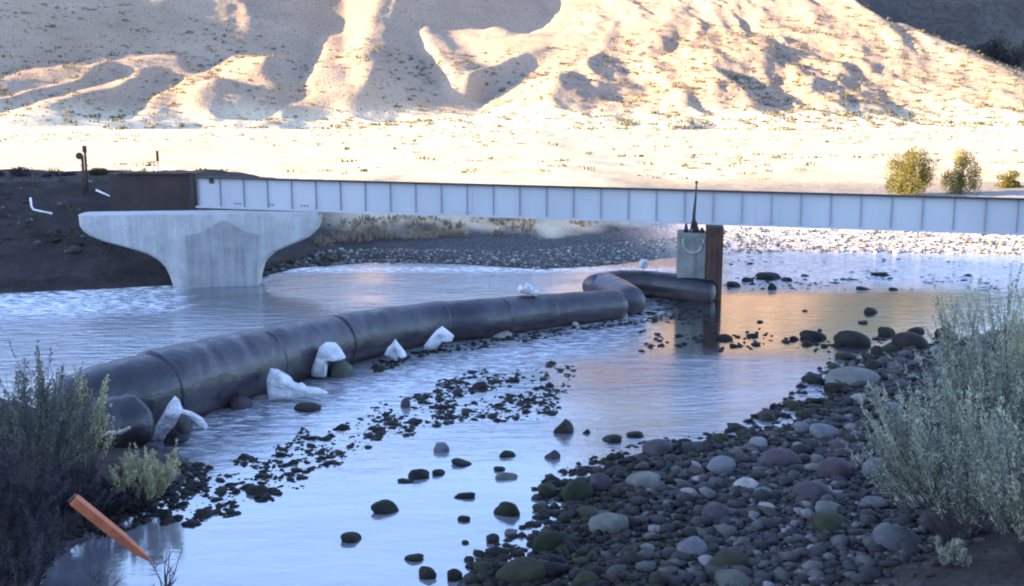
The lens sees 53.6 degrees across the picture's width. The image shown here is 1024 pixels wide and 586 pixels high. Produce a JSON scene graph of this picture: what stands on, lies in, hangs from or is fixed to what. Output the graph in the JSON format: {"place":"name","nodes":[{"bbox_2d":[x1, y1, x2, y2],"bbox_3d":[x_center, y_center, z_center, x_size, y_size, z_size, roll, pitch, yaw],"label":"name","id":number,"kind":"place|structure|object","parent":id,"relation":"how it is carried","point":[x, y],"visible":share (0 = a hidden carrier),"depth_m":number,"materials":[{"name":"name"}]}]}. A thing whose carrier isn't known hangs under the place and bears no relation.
{"place":"outdoors","nodes":[
{"label":"outdoors","id":0,"kind":"place"},
{"bbox_2d":[312,213,613,246],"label":"dry grass","id":1,"kind":"structure","parent":0,"point":[369,237],"depth_m":40.80,"materials":[{"name":"plant"}]},
{"bbox_2d":[0,252,1023,585],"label":"river water","id":2,"kind":"structure","parent":0,"point":[620,384],"depth_m":19.34,"materials":[{"name":"liquid"}]},
{"bbox_2d":[83,564,125,585],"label":"twig plant","id":3,"kind":"object","parent":2,"relation":"on","point":[99,579],"visible":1,"depth_m":10.55,"materials":[{"name":"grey plant"}]},
{"bbox_2d":[68,493,152,562],"bbox_3d":[-4.395,2.603,11.127,0.838,0.879,0.116,-2,10,-13],"label":"wooden stake","id":4,"kind":"object","parent":2,"relation":"on","point":[95,516],"visible":0.91,"depth_m":11.06,"materials":[{"name":"orange wood"}]},
{"bbox_2d":[64,462,213,539],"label":"bank pebbles","id":5,"kind":"object","parent":2,"relation":"on","point":[116,519],"visible":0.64,"depth_m":13.19,"materials":[{"name":"stone"}]},
{"bbox_2d":[145,548,182,585],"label":"twig plant","id":6,"kind":"object","parent":2,"relation":"on","point":[165,578],"visible":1,"depth_m":10.58,"materials":[{"name":"grey plant"}]},
{"bbox_2d":[151,396,182,439],"bbox_3d":[-5.452,1.975,16.008,0.569,0.703,0.314,0,10,0],"label":"fabric bag","id":7,"kind":"object","parent":2,"relation":"on","point":[167,421],"visible":0.89,"depth_m":15.93,"materials":[{"name":"white fabric"}]},
{"bbox_2d":[163,413,192,444],"bbox_3d":[-5.208,2.120,15.796,0.477,0.524,0.356,0,10,0],"label":"dark bag","id":8,"kind":"object","parent":2,"relation":"on","point":[181,430],"visible":0.97,"depth_m":15.69,"materials":[{"name":"black plastic"}]},
{"bbox_2d":[181,409,207,429],"bbox_3d":[-4.969,1.976,15.855,0.424,0.342,0.114,0,10,0],"label":"fabric flap","id":9,"kind":"object","parent":8,"relation":"in","point":[197,419],"visible":1,"depth_m":15.82,"materials":[{"name":"white fabric"}]},
{"bbox_2d":[229,395,252,409],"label":"rock","id":10,"kind":"object","parent":2,"relation":"on","point":[241,402],"visible":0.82,"depth_m":17.75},
{"bbox_2d":[246,485,268,494],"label":"rock","id":11,"kind":"object","parent":2,"relation":"on","point":[254,489],"visible":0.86,"depth_m":13.74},
{"bbox_2d":[267,368,327,400],"bbox_3d":[-3.873,1.649,18.279,1.111,0.581,0.418,0,10,0],"label":"fabric bag","id":12,"kind":"object","parent":2,"relation":"on","point":[281,385],"visible":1,"depth_m":18.18,"materials":[{"name":"white fabric"}]},
{"bbox_2d":[294,402,320,411],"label":"boulder","id":13,"kind":"object","parent":2,"relation":"in","point":[307,407],"visible":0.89,"depth_m":17.63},
{"bbox_2d":[311,342,345,376],"bbox_3d":[-3.576,1.298,19.717,0.685,0.700,0.386,0,10,0],"label":"fabric bag","id":14,"kind":"object","parent":2,"relation":"on","point":[329,351],"visible":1,"depth_m":19.60,"materials":[{"name":"white fabric"}]},
{"bbox_2d":[328,360,353,377],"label":"rock","id":15,"kind":"object","parent":2,"relation":"on","point":[340,369],"visible":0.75,"depth_m":19.92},
{"bbox_2d":[340,532,361,542],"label":"rock","id":16,"kind":"object","parent":2,"relation":"on","point":[350,537],"visible":1,"depth_m":12.17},
{"bbox_2d":[159,360,575,527],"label":"riffle stones","id":17,"kind":"object","parent":2,"relation":"on","point":[168,517],"visible":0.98,"depth_m":16.36,"materials":[{"name":"stone"}]},
{"bbox_2d":[370,499,398,514],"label":"boulder","id":18,"kind":"object","parent":2,"relation":"in","point":[383,506],"visible":0.94,"depth_m":13.08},
{"bbox_2d":[404,553,423,561],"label":"rock","id":19,"kind":"object","parent":2,"relation":"on","point":[415,557],"visible":1,"depth_m":11.65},
{"bbox_2d":[408,469,429,479],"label":"rock","id":20,"kind":"object","parent":2,"relation":"in","point":[417,474],"visible":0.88,"depth_m":14.31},
{"bbox_2d":[419,566,436,579],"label":"rock","id":21,"kind":"object","parent":2,"relation":"in","point":[427,573],"visible":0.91,"depth_m":11.20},
{"bbox_2d":[433,442,448,452],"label":"rock","id":22,"kind":"object","parent":2,"relation":"on","point":[439,447],"visible":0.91,"depth_m":15.47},
{"bbox_2d":[447,568,462,581],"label":"rock","id":23,"kind":"object","parent":2,"relation":"in","point":[454,575],"visible":0.99,"depth_m":11.15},
{"bbox_2d":[451,458,471,466],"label":"rock","id":24,"kind":"object","parent":2,"relation":"on","point":[459,462],"visible":1,"depth_m":14.87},
{"bbox_2d":[454,492,474,498],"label":"rock","id":25,"kind":"object","parent":2,"relation":"on","point":[467,495],"visible":1,"depth_m":13.58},
{"bbox_2d":[473,561,492,573],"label":"rock","id":26,"kind":"object","parent":2,"relation":"on","point":[479,566],"visible":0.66,"depth_m":11.20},
{"bbox_2d":[495,472,517,479],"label":"rock","id":27,"kind":"object","parent":2,"relation":"on","point":[505,476],"visible":1,"depth_m":14.30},
{"bbox_2d":[493,501,519,515],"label":"rock","id":28,"kind":"object","parent":2,"relation":"on","point":[504,508],"visible":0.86,"depth_m":12.96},
{"bbox_2d":[371,313,663,372],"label":"foot stones","id":29,"kind":"object","parent":2,"relation":"on","point":[378,368],"visible":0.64,"depth_m":23.11,"materials":[{"name":"stone"}]},
{"bbox_2d":[384,339,406,360],"bbox_3d":[-2.430,1.187,21.149,0.470,0.475,0.312,0,10,0],"label":"fabric bag","id":30,"kind":"object","parent":29,"relation":"on","point":[394,350],"visible":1,"depth_m":21.06,"materials":[{"name":"white fabric"}]},
{"bbox_2d":[424,326,453,349],"bbox_3d":[-1.595,0.988,22.106,0.671,0.544,0.402,0,10,0],"label":"fabric bag","id":31,"kind":"object","parent":29,"relation":"on","point":[439,336],"visible":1,"depth_m":21.99,"materials":[{"name":"white fabric"}]},
{"bbox_2d":[553,419,573,433],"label":"rock","id":32,"kind":"object","parent":2,"relation":"in","point":[564,426],"visible":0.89,"depth_m":16.37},
{"bbox_2d":[602,434,621,442],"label":"rock","id":33,"kind":"object","parent":2,"relation":"on","point":[613,438],"visible":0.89,"depth_m":15.95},
{"bbox_2d":[645,274,820,324],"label":"pier stones","id":34,"kind":"object","parent":2,"relation":"in","point":[699,310],"visible":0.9,"depth_m":26.89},
{"bbox_2d":[755,272,780,279],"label":"rock","id":35,"kind":"object","parent":2,"relation":"in","point":[767,276],"visible":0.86,"depth_m":32.09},
{"bbox_2d":[799,330,826,339],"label":"rock","id":36,"kind":"object","parent":2,"relation":"in","point":[809,334],"visible":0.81,"depth_m":23.45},
{"bbox_2d":[724,258,1023,290],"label":"ripple stones","id":37,"kind":"object","parent":2,"relation":"on","point":[883,260],"visible":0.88,"depth_m":32.12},
{"bbox_2d":[878,327,895,335],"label":"rock","id":38,"kind":"object","parent":2,"relation":"on","point":[886,331],"visible":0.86,"depth_m":23.85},
{"bbox_2d":[0,0,1023,131],"bbox_3d":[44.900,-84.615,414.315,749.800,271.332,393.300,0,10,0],"label":"mountain","id":39,"kind":"structure","parent":0,"point":[306,33],"depth_m":341.96,"materials":[{"name":"sand"}]},
{"bbox_2d":[0,2,1023,130],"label":"hill scrub","id":40,"kind":"object","parent":39,"relation":"on","point":[870,116],"visible":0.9,"depth_m":318.17,"materials":[{"name":"beige plant"}]},
{"bbox_2d":[0,128,1023,585],"bbox_3d":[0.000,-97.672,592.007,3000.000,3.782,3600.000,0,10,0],"label":"ground","id":41,"kind":"structure","parent":0,"point":[26,264],"depth_m":59.68,"materials":[{"name":"sand"}]},
{"bbox_2d":[8,166,34,176],"bbox_3d":[-19.011,-4.617,39.281,0.951,0.709,0.918,0,10,0],"label":"bank bush","id":42,"kind":"object","parent":41,"relation":"on","point":[20,171],"visible":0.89,"depth_m":39.13,"materials":[{"name":"green plant"}]},
{"bbox_2d":[0,488,77,585],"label":"sagebrush","id":43,"kind":"object","parent":41,"relation":"on","point":[28,559],"visible":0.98,"depth_m":10.74,"materials":[{"name":"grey plant"}]},
{"bbox_2d":[0,435,79,554],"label":"sagebrush","id":44,"kind":"object","parent":41,"relation":"on","point":[15,501],"visible":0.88,"depth_m":11.37,"materials":[{"name":"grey plant"}]},
{"bbox_2d":[0,340,104,499],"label":"sagebrush","id":45,"kind":"object","parent":41,"relation":"on","point":[53,435],"visible":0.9,"depth_m":12.54,"materials":[{"name":"green plant"}]},
{"bbox_2d":[9,358,99,469],"bbox_3d":[-6.082,1.615,13.322,1.186,1.597,1.017,0,10,0],"label":"sagebrush","id":46,"kind":"object","parent":41,"relation":"on","point":[37,384],"visible":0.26,"depth_m":13.25,"materials":[{"name":"green plant"}]},
{"bbox_2d":[22,459,115,534],"bbox_3d":[-5.381,2.487,12.272,1.107,0.826,1.142,-4,10,-22],"label":"sagebrush","id":47,"kind":"object","parent":41,"relation":"on","point":[73,488],"visible":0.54,"depth_m":12.27,"materials":[{"name":"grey plant"}]},
{"bbox_2d":[76,153,85,194],"bbox_3d":[-15.211,-4.162,35.788,0.245,1.585,0.155,0,10,0],"label":"fence post","id":48,"kind":"object","parent":41,"relation":"on","point":[80,156],"visible":1,"depth_m":35.74,"materials":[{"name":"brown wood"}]},
{"bbox_2d":[82,146,88,191],"bbox_3d":[-15.159,-4.377,36.071,0.130,1.709,0.115,0,10,0],"label":"fence post","id":49,"kind":"object","parent":41,"relation":"on","point":[84,149],"visible":1,"depth_m":36.02,"materials":[{"name":"brown wood"}]},
{"bbox_2d":[62,366,120,480],"bbox_3d":[-5.566,1.716,13.394,0.717,1.594,0.672,-5,11,-28],"label":"sagebrush","id":50,"kind":"object","parent":41,"relation":"on","point":[101,399],"visible":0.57,"depth_m":13.36,"materials":[{"name":"green plant"}]},
{"bbox_2d":[88,167,108,175],"bbox_3d":[-16.066,-4.643,39.274,0.837,0.500,0.638,0,10,0],"label":"bank bush","id":51,"kind":"object","parent":41,"relation":"on","point":[96,171],"visible":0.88,"depth_m":39.16,"materials":[{"name":"green plant"}]},
{"bbox_2d":[83,469,140,513],"bbox_3d":[-5.075,2.560,12.942,0.684,0.545,0.760,0,10,0],"label":"sagebrush","id":52,"kind":"object","parent":41,"relation":"on","point":[130,496],"visible":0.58,"depth_m":12.88,"materials":[{"name":"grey plant"}]},
{"bbox_2d":[109,439,183,507],"bbox_3d":[-4.707,2.349,13.209,0.952,0.905,1.077,0,10,0],"label":"sagebrush","id":53,"kind":"object","parent":41,"relation":"on","point":[151,473],"visible":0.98,"depth_m":13.07,"materials":[{"name":"green plant"}]},
{"bbox_2d":[108,171,202,210],"bbox_3d":[-11.680,-3.298,33.247,2.975,1.350,0.620,1,10,6],"label":"bridge abutment","id":54,"kind":"object","parent":41,"relation":"on","point":[152,190],"visible":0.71,"depth_m":33.01,"materials":[{"name":"metal"}]},
{"bbox_2d":[0,171,333,275],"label":"bank stones","id":55,"kind":"object","parent":41,"relation":"on","point":[75,248],"visible":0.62,"depth_m":34.46,"materials":[{"name":"stone"}]},
{"bbox_2d":[0,166,341,266],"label":"bank scrub","id":56,"kind":"object","parent":41,"relation":"on","point":[97,199],"visible":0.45,"depth_m":35.31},
{"bbox_2d":[78,210,321,287],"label":"concrete pier","id":57,"kind":"structure","parent":41,"relation":"on","point":[208,248],"depth_m":30.54,"materials":[{"name":"concrete"}]},
{"bbox_2d":[194,176,1023,234],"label":"bridge girder","id":58,"kind":"object","parent":57,"relation":"on","point":[953,214],"visible":1,"depth_m":29.06,"materials":[{"name":"metal"}]},
{"bbox_2d":[47,270,716,447],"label":"inflatable dam","id":59,"kind":"structure","parent":41,"relation":"on","point":[202,377],"depth_m":19.80,"materials":[{"name":"rubber"}]},
{"bbox_2d":[518,283,539,295],"bbox_3d":[0.411,-0.087,24.436,0.507,0.333,0.299,-4,11,-24],"label":"fabric scrap","id":60,"kind":"object","parent":59,"relation":"on","point":[527,288],"visible":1,"depth_m":24.39,"materials":[{"name":"white fabric"}]},
{"bbox_2d":[0,126,1023,179],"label":"plain scrub","id":61,"kind":"object","parent":41,"relation":"on","point":[589,153],"visible":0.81,"depth_m":90.98,"materials":[{"name":"beige plant"}]},
{"bbox_2d":[495,556,546,583],"bbox_3d":[0.108,3.075,11.116,0.572,0.329,0.422,-10,10,7],"label":"boulder","id":62,"kind":"object","parent":41,"relation":"on","point":[519,569],"visible":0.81,"depth_m":11.00,"materials":[{"name":"stone"}]},
{"bbox_2d":[537,483,557,496],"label":"rock","id":63,"kind":"object","parent":41,"relation":"on","point":[547,489],"visible":0.81,"depth_m":13.62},
{"bbox_2d":[532,531,569,553],"bbox_3d":[0.461,2.986,11.932,0.472,0.371,0.231,-4,6,-13],"label":"boulder","id":64,"kind":"object","parent":41,"relation":"on","point":[550,541],"visible":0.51,"depth_m":11.85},
{"bbox_2d":[560,479,593,502],"bbox_3d":[0.863,2.695,13.562,0.466,0.380,0.374,-13,18,-15],"label":"boulder","id":65,"kind":"object","parent":41,"relation":"on","point":[578,489],"visible":0.71,"depth_m":13.44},
{"bbox_2d":[572,571,600,584],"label":"boulder","id":66,"kind":"object","parent":41,"relation":"on","point":[583,577],"visible":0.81,"depth_m":10.80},
{"bbox_2d":[576,506,597,518],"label":"boulder","id":67,"kind":"object","parent":41,"relation":"on","point":[589,512],"visible":0.6,"depth_m":12.77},
{"bbox_2d":[590,473,612,490],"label":"rock","id":68,"kind":"object","parent":41,"relation":"on","point":[598,481],"visible":0.62,"depth_m":13.72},
{"bbox_2d":[588,512,628,534],"bbox_3d":[1.193,2.867,12.436,0.570,0.296,0.470,-6,7,-27],"label":"boulder","id":69,"kind":"object","parent":41,"relation":"on","point":[612,523],"visible":0.73,"depth_m":12.30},
{"bbox_2d":[625,471,660,486],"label":"boulder","id":70,"kind":"object","parent":41,"relation":"on","point":[639,478],"visible":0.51,"depth_m":13.78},
{"bbox_2d":[642,439,672,455],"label":"boulder","id":71,"kind":"object","parent":41,"relation":"on","point":[655,447],"visible":0.73,"depth_m":15.25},
{"bbox_2d":[300,226,1023,268],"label":"beach stones","id":72,"kind":"object","parent":41,"relation":"on","point":[939,237],"visible":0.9,"depth_m":39.12,"materials":[{"name":"stone"}]},
{"bbox_2d":[677,536,707,555],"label":"boulder","id":73,"kind":"object","parent":41,"relation":"on","point":[693,545],"visible":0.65,"depth_m":11.29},
{"bbox_2d":[676,222,723,300],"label":"old bridge pier","id":74,"kind":"structure","parent":41,"relation":"on","point":[699,254],"depth_m":28.32,"materials":[{"name":"concrete"}]},
{"bbox_2d":[689,181,697,232],"bbox_3d":[5.044,-2.384,28.050,0.238,1.449,0.110,0,10,0],"label":"steel pole","id":75,"kind":"object","parent":74,"relation":"on","point":[693,225],"visible":1,"depth_m":28.06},
{"bbox_2d":[701,501,732,520],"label":"boulder","id":76,"kind":"object","parent":41,"relation":"on","point":[713,510],"visible":0.67,"depth_m":12.37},
{"bbox_2d":[707,455,735,474],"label":"boulder","id":77,"kind":"object","parent":41,"relation":"on","point":[717,465],"visible":0.79,"depth_m":14.10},
{"bbox_2d":[708,550,749,566],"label":"boulder","id":78,"kind":"object","parent":41,"relation":"on","point":[722,558],"visible":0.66,"depth_m":10.83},
{"bbox_2d":[714,569,753,585],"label":"boulder","id":79,"kind":"object","parent":41,"relation":"on","point":[732,577],"visible":0.98,"depth_m":10.35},
{"bbox_2d":[464,334,1023,585],"bbox_3d":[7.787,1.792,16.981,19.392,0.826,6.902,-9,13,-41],"label":"pebbles","id":80,"kind":"object","parent":41,"relation":"on","point":[861,567],"visible":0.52,"depth_m":12.21,"materials":[{"name":"stone"}]},
{"bbox_2d":[733,477,758,489],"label":"rock","id":81,"kind":"object","parent":41,"relation":"on","point":[747,482],"visible":0.62,"depth_m":13.29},
{"bbox_2d":[748,437,767,448],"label":"rock","id":82,"kind":"object","parent":41,"relation":"on","point":[761,442],"visible":0.62,"depth_m":15.50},
{"bbox_2d":[756,410,775,421],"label":"cobble","id":83,"kind":"object","parent":41,"relation":"on","point":[766,415],"visible":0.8,"depth_m":17.06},
{"bbox_2d":[757,448,801,465],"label":"boulder","id":84,"kind":"object","parent":41,"relation":"on","point":[782,457],"visible":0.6,"depth_m":14.19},
{"bbox_2d":[638,328,937,358],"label":"shoal stones","id":85,"kind":"object","parent":41,"relation":"on","point":[806,342],"visible":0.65,"depth_m":22.96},
{"bbox_2d":[783,399,800,408],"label":"cobble","id":86,"kind":"object","parent":41,"relation":"on","point":[790,404],"visible":0.83,"depth_m":17.79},
{"bbox_2d":[793,422,809,433],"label":"rock","id":87,"kind":"object","parent":41,"relation":"on","point":[801,427],"visible":0.66,"depth_m":16.18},
{"bbox_2d":[798,408,817,419],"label":"cobble","id":88,"kind":"object","parent":41,"relation":"on","point":[803,414],"visible":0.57,"depth_m":17.07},
{"bbox_2d":[791,481,830,499],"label":"boulder","id":89,"kind":"object","parent":41,"relation":"on","point":[813,489],"visible":0.66,"depth_m":12.66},
{"bbox_2d":[801,373,824,384],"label":"cobble","id":90,"kind":"object","parent":41,"relation":"on","point":[814,378],"visible":0.77,"depth_m":19.46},
{"bbox_2d":[809,423,839,437],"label":"boulder","id":91,"kind":"object","parent":41,"relation":"on","point":[818,430],"visible":0.75,"depth_m":15.91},
{"bbox_2d":[815,501,840,512],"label":"boulder","id":92,"kind":"object","parent":41,"relation":"on","point":[830,506],"visible":0.49,"depth_m":12.17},
{"bbox_2d":[811,511,848,532],"bbox_3d":[3.741,2.700,11.851,0.512,0.211,0.427,-1,16,-23],"label":"boulder","id":93,"kind":"object","parent":41,"relation":"on","point":[831,522],"visible":0.83,"depth_m":11.77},
{"bbox_2d":[823,382,844,392],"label":"cobble","id":94,"kind":"object","parent":41,"relation":"on","point":[832,387],"visible":0.69,"depth_m":18.71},
{"bbox_2d":[817,457,851,477],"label":"boulder","id":95,"kind":"object","parent":41,"relation":"on","point":[829,466],"visible":0.72,"depth_m":13.51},
{"bbox_2d":[829,439,848,448],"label":"cobble","id":96,"kind":"object","parent":41,"relation":"on","point":[836,443],"visible":0.54,"depth_m":15.03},
{"bbox_2d":[835,353,855,359],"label":"cobble","id":97,"kind":"object","parent":41,"relation":"on","point":[846,356],"visible":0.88,"depth_m":21.39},
{"bbox_2d":[833,330,870,346],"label":"boulder","id":98,"kind":"object","parent":41,"relation":"on","point":[851,338],"visible":0.73,"depth_m":22.74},
{"bbox_2d":[825,366,880,385],"bbox_3d":[6.473,1.658,19.266,0.975,0.349,0.902,-1,17,26],"label":"boulder","id":99,"kind":"object","parent":41,"relation":"on","point":[849,375],"visible":0.59,"depth_m":19.17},
{"bbox_2d":[858,496,887,508],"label":"boulder","id":100,"kind":"object","parent":41,"relation":"on","point":[877,502],"visible":0.76,"depth_m":12.30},
{"bbox_2d":[865,360,881,369],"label":"cobble","id":101,"kind":"object","parent":41,"relation":"on","point":[874,364],"visible":0.66,"depth_m":20.22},
{"bbox_2d":[861,457,885,478],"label":"rock","id":102,"kind":"object","parent":41,"relation":"on","point":[869,466],"visible":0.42,"depth_m":13.42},
{"bbox_2d":[871,522,922,551],"bbox_3d":[4.260,2.736,11.210,0.540,0.354,0.475,8,8,5],"label":"boulder","id":103,"kind":"object","parent":41,"relation":"on","point":[887,535],"visible":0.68,"depth_m":11.09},
{"bbox_2d":[891,332,928,348],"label":"boulder","id":104,"kind":"object","parent":41,"relation":"on","point":[900,340],"visible":0.67,"depth_m":22.34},
{"bbox_2d":[883,145,938,194],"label":"tree","id":105,"kind":"object","parent":41,"relation":"on","point":[911,165],"visible":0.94,"depth_m":53.49,"materials":[{"name":"green plant"}]},
{"bbox_2d":[841,359,1023,539],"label":"sagebrush","id":106,"kind":"object","parent":41,"relation":"on","point":[924,461],"visible":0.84,"depth_m":10.89,"materials":[{"name":"green plant"}]},
{"bbox_2d":[918,511,955,533],"bbox_3d":[4.911,2.678,11.688,0.443,0.266,0.359,7,12,4],"label":"boulder","id":107,"kind":"object","parent":41,"relation":"on","point":[925,523],"visible":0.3,"depth_m":11.59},
{"bbox_2d":[933,535,971,567],"bbox_3d":[4.331,2.546,10.004,0.354,0.362,0.385,0,10,0],"label":"sagebrush","id":108,"kind":"object","parent":41,"relation":"on","point":[956,549],"visible":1,"depth_m":9.93,"materials":[{"name":"green plant"}]},
{"bbox_2d":[884,263,1023,491],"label":"sagebrush","id":109,"kind":"object","parent":41,"relation":"on","point":[1008,387],"visible":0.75,"depth_m":11.91,"materials":[{"name":"green plant"}]},
{"bbox_2d":[939,147,982,194],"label":"tree","id":110,"kind":"object","parent":41,"relation":"on","point":[959,186],"visible":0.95,"depth_m":54.51,"materials":[{"name":"green plant"}]},
{"bbox_2d":[959,404,1023,560],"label":"sagebrush","id":111,"kind":"object","parent":41,"relation":"on","point":[1003,469],"visible":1,"depth_m":9.62,"materials":[{"name":"green plant"}]},
{"bbox_2d":[987,305,1023,392],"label":"sagebrush","id":112,"kind":"object","parent":41,"relation":"on","point":[1019,339],"visible":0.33,"depth_m":16.73,"materials":[{"name":"green plant"}]},
{"bbox_2d":[994,170,1023,188],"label":"bush","id":113,"kind":"object","parent":41,"relation":"on","point":[1010,181],"visible":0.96,"depth_m":57.54,"materials":[{"name":"green plant"}]},
{"bbox_2d":[856,0,1023,70],"bbox_3d":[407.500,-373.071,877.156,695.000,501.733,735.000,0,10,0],"label":"hills","id":114,"kind":"structure","parent":0,"point":[967,23],"depth_m":641.60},
{"bbox_2d":[992,38,1011,56],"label":"tree","id":115,"kind":"object","parent":114,"relation":"on","point":[1003,50],"visible":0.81,"depth_m":616.96,"materials":[{"name":"green plant"}]},
{"bbox_2d":[1009,51,1023,67],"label":"tree","id":116,"kind":"object","parent":114,"relation":"on","point":[1017,58],"visible":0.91,"depth_m":598.91,"materials":[{"name":"green plant"}]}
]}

